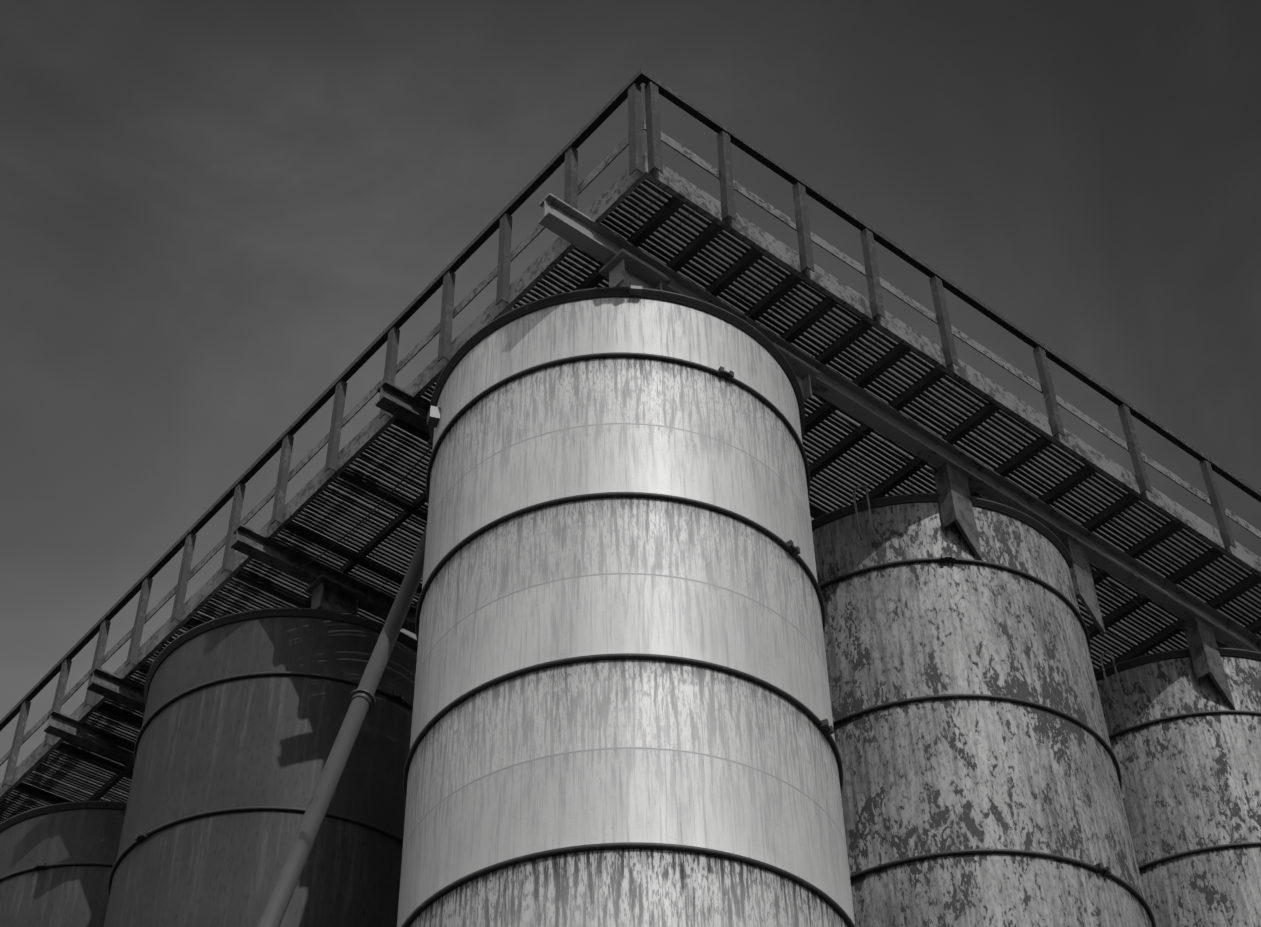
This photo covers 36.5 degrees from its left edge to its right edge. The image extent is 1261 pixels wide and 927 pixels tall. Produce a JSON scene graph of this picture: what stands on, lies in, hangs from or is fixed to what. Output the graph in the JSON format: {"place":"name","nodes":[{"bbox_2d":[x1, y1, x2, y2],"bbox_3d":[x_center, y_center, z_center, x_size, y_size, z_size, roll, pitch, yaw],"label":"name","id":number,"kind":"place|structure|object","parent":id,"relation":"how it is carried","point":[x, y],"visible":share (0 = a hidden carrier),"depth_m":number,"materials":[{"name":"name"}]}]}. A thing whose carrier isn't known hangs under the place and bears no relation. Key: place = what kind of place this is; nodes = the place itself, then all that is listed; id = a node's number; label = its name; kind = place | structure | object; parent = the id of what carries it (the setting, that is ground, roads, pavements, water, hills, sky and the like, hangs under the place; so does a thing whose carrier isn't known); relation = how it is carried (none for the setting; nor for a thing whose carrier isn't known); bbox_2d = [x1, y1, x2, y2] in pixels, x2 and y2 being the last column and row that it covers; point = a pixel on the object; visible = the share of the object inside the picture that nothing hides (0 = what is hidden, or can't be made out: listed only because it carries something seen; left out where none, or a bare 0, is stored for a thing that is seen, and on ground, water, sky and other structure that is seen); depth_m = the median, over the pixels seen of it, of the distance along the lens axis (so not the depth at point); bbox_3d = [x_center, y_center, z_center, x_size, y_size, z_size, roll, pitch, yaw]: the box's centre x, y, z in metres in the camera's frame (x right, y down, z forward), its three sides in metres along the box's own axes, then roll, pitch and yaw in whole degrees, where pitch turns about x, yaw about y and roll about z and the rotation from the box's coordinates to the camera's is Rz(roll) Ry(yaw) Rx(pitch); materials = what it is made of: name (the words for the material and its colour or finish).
{"place":"outdoors","nodes":[
{"label":"outdoors","id":0,"kind":"place"},
{"bbox_2d":[0,120,1260,801],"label":"catwalk rail bands","id":1,"kind":"object","parent":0,"point":[600,210],"visible":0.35,"depth_m":16.41,"materials":[{"name":"grey metal"}]},
{"bbox_2d":[0,0,1260,807],"label":"sky","id":2,"kind":"structure","parent":0,"point":[210,210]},
{"label":"ground","id":3,"kind":"structure","parent":0,"visible":0},
{"bbox_2d":[257,525,426,926],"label":"pipe","id":4,"kind":"object","parent":3,"relation":"on","point":[362,700],"visible":0.67,"depth_m":13.60,"materials":[{"name":"grey metal"}]},
{"bbox_3d":[0.623,16.593,14.951,19.650,0.175,21.150,29,-51,-28],"label":"silo plinth","id":5,"kind":"object","parent":3,"relation":"on","visible":0},
{"bbox_2d":[0,809,125,926],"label":"silo","id":6,"kind":"object","parent":5,"relation":"on","point":[70,896],"visible":0.4,"depth_m":19.14,"materials":[{"name":"grey metal"}]},
{"bbox_2d":[0,801,126,880],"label":"silo hoops","id":7,"kind":"object","parent":6,"relation":"attached to","point":[35,812],"visible":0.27,"depth_m":19.55,"materials":[{"name":"black metal"}]},
{"bbox_2d":[104,616,416,926],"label":"silo","id":8,"kind":"object","parent":5,"relation":"on","point":[259,741],"visible":0.77,"depth_m":16.33,"materials":[{"name":"grey metal"}]},
{"bbox_2d":[108,607,417,895],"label":"silo hoops","id":9,"kind":"object","parent":8,"relation":"attached to","point":[180,640],"visible":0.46,"depth_m":17.33,"materials":[{"name":"black metal"}]},
{"bbox_2d":[397,297,854,926],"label":"silo","id":10,"kind":"object","parent":5,"relation":"on","point":[609,751],"visible":0.96,"depth_m":12.62,"materials":[{"name":"white metal"}]},
{"bbox_2d":[401,287,854,926],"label":"silo hoops","id":11,"kind":"object","parent":10,"relation":"attached to","point":[477,337],"visible":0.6,"depth_m":13.51,"materials":[{"name":"black metal"}]},
{"bbox_2d":[305,439,1235,709],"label":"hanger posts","id":12,"kind":"object","parent":10,"relation":"attached to","point":[951,483],"visible":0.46,"depth_m":17.21,"materials":[{"name":"metal"}]},
{"bbox_2d":[44,380,429,766],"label":"support beams","id":13,"kind":"structure","parent":12,"relation":"on","point":[402,404],"depth_m":17.89,"materials":[{"name":"metal"}]},
{"bbox_2d":[0,68,1260,786],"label":"guardrail","id":14,"kind":"object","parent":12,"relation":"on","point":[630,90],"visible":0.98,"depth_m":16.84,"materials":[{"name":"grey metal"}]},
{"bbox_2d":[538,193,1260,651],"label":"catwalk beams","id":15,"kind":"structure","parent":12,"relation":"on","point":[624,261],"depth_m":16.28,"materials":[{"name":"grey metal"}]},
{"bbox_2d":[14,196,1260,803],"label":"catwalk subframe","id":16,"kind":"object","parent":15,"relation":"on","point":[736,270],"visible":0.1,"depth_m":17.09,"materials":[{"name":"black metal"}]},
{"bbox_2d":[0,178,1260,822],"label":"catwalk grating","id":17,"kind":"object","parent":16,"relation":"on","point":[94,780],"depth_m":17.17,"materials":[{"name":"grey metal"}]},
{"bbox_2d":[812,502,1151,926],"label":"silo","id":18,"kind":"object","parent":5,"relation":"on","point":[928,776],"visible":0.67,"depth_m":14.89,"materials":[{"name":"grey metal"}]},
{"bbox_2d":[33,366,1124,876],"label":"hoop clamps","id":19,"kind":"object","parent":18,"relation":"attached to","point":[823,726],"visible":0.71,"depth_m":14.28,"materials":[{"name":"metal"}]},
{"bbox_2d":[811,493,1155,926],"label":"silo hoops","id":20,"kind":"object","parent":18,"relation":"attached to","point":[1033,523],"visible":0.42,"depth_m":15.90,"materials":[{"name":"black metal"}]},
{"bbox_2d":[1096,656,1260,926],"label":"silo","id":21,"kind":"object","parent":5,"relation":"on","point":[1191,783],"visible":0.46,"depth_m":17.14,"materials":[{"name":"grey metal"}]},
{"bbox_2d":[1094,647,1260,870],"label":"silo hoops","id":22,"kind":"object","parent":21,"relation":"attached to","point":[1168,655],"visible":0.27,"depth_m":17.99,"materials":[{"name":"black metal"}]}
]}

